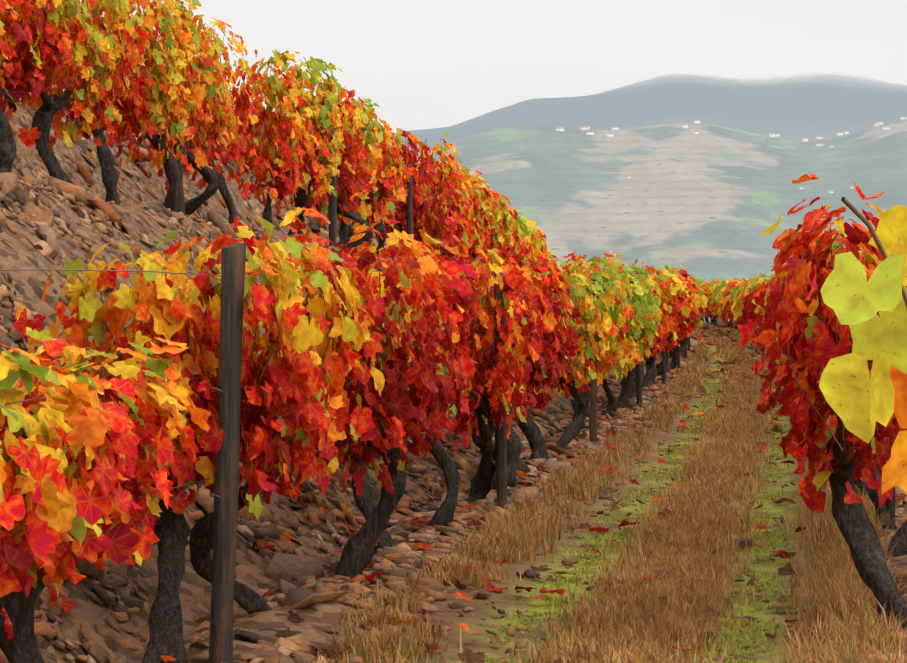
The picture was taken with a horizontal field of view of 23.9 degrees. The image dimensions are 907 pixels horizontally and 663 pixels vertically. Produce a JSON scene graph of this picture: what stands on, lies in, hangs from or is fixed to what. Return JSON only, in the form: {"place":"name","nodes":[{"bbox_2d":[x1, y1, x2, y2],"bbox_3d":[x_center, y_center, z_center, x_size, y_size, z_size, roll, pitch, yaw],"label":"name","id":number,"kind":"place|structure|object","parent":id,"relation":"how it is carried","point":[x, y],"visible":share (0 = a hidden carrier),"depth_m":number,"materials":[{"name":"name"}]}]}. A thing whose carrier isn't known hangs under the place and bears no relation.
{"place":"outdoors","nodes":[
{"label":"outdoors","id":0,"kind":"place"},
{"bbox_2d":[6,7,319,196],"bbox_3d":[-4.258,-4.223,56.846,2.079,3.371,85.448,0,1,5],"label":"row vine","id":1,"kind":"object","parent":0,"point":[57,27],"depth_m":32.07,"materials":[{"name":"plant"}]},
{"bbox_2d":[0,90,906,662],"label":"vineyard ground","id":2,"kind":"structure","parent":0,"point":[28,284],"depth_m":11.16,"materials":[{"name":"brown soil"}]},
{"bbox_2d":[7,19,434,235],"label":"trellis wires","id":3,"kind":"object","parent":2,"relation":"on","point":[202,118],"depth_m":18.49,"materials":[{"name":"grey metal"}]},
{"bbox_2d":[0,0,477,258],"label":"grapevine row","id":4,"kind":"object","parent":2,"relation":"on","point":[369,168],"depth_m":18.02,"materials":[{"name":"plant"}]},
{"bbox_2d":[0,0,479,248],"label":"vine branches","id":5,"kind":"object","parent":4,"relation":"attached to","point":[139,127],"visible":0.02,"depth_m":18.96,"materials":[{"name":"brown plant"}]},
{"bbox_2d":[98,57,418,211],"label":"vine leaves","id":6,"kind":"object","parent":4,"relation":"attached to","point":[234,104],"depth_m":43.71,"materials":[{"name":"plant"}]},
{"bbox_2d":[173,67,487,259],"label":"vineyard posts","id":7,"kind":"object","parent":2,"relation":"on","point":[332,212],"visible":0.08,"depth_m":24.09,"materials":[{"name":"brown wood"}]},
{"bbox_2d":[0,192,699,662],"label":"grapevine row","id":8,"kind":"object","parent":2,"relation":"on","point":[84,468],"depth_m":8.37,"materials":[{"name":"red plant"}]},
{"bbox_2d":[7,217,673,480],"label":"vine branches","id":9,"kind":"object","parent":8,"relation":"attached to","point":[381,429],"visible":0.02,"depth_m":9.71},
{"bbox_2d":[208,243,690,662],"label":"vineyard posts","id":10,"kind":"object","parent":2,"relation":"on","point":[226,483],"visible":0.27,"depth_m":7.69,"materials":[{"name":"wood"}]},
{"bbox_2d":[0,269,666,536],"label":"trellis wires","id":11,"kind":"object","parent":10,"relation":"attached to","point":[213,495],"visible":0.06,"depth_m":7.35,"materials":[{"name":"grey metal"}]},
{"bbox_2d":[0,92,906,662],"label":"stones","id":12,"kind":"object","parent":2,"relation":"on","point":[296,576],"visible":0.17,"depth_m":11.95,"materials":[{"name":"brown stone"}]},
{"bbox_2d":[34,334,906,662],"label":"fallen leaves","id":13,"kind":"object","parent":2,"relation":"on","point":[468,656],"visible":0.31,"depth_m":10.83,"materials":[{"name":"red plant"}]},
{"bbox_2d":[710,316,895,528],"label":"slate posts","id":14,"kind":"object","parent":2,"relation":"on","point":[888,502],"depth_m":12.28,"materials":[{"name":"grey stone"}]},
{"bbox_2d":[701,174,906,630],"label":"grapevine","id":15,"kind":"object","parent":2,"relation":"on","point":[804,333],"depth_m":8.66,"materials":[{"name":"red plant"}]},
{"bbox_2d":[787,216,875,450],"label":"vine branches","id":16,"kind":"object","parent":15,"relation":"attached to","point":[841,433],"visible":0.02,"depth_m":8.46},
{"bbox_2d":[401,132,557,273],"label":"vine leaves","id":17,"kind":"object","parent":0,"point":[501,224],"visible":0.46,"depth_m":38.66,"materials":[{"name":"orange plant"}]},
{"bbox_2d":[52,0,906,132],"label":"sky","id":18,"kind":"structure","parent":0,"point":[426,64],"materials":[{"name":"white"}]},
{"bbox_2d":[299,322,906,662],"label":"dry grass","id":19,"kind":"structure","parent":0,"point":[845,596],"depth_m":11.11,"materials":[{"name":"brown plant"}]},
{"bbox_2d":[375,67,906,322],"bbox_3d":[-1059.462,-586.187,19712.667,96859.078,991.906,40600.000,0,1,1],"label":"valley terrain","id":20,"kind":"structure","parent":0,"point":[717,195],"depth_m":3724.17,"materials":[{"name":"green plant"}]},
{"bbox_2d":[555,116,905,192],"bbox_3d":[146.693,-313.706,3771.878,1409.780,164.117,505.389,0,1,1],"label":"distant houses","id":21,"kind":"structure","parent":20,"relation":"on","point":[770,135],"depth_m":3954.81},
{"bbox_2d":[643,264,708,357],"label":"vine leaves","id":22,"kind":"object","parent":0,"point":[698,300],"visible":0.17,"depth_m":41.62,"materials":[{"name":"orange plant"}]},
{"bbox_2d":[699,273,776,328],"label":"vine leaves","id":23,"kind":"object","parent":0,"point":[726,300],"visible":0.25,"depth_m":68.32,"materials":[{"name":"plant"}]},
{"bbox_2d":[841,197,906,308],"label":"vine cane","id":24,"kind":"object","parent":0,"point":[856,212],"visible":0.8,"depth_m":3.41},
{"bbox_2d":[819,204,906,494],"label":"vine leaves","id":25,"kind":"object","parent":24,"relation":"attached to","point":[861,398],"visible":0.98,"depth_m":3.46,"materials":[{"name":"yellow plant"}]}
]}

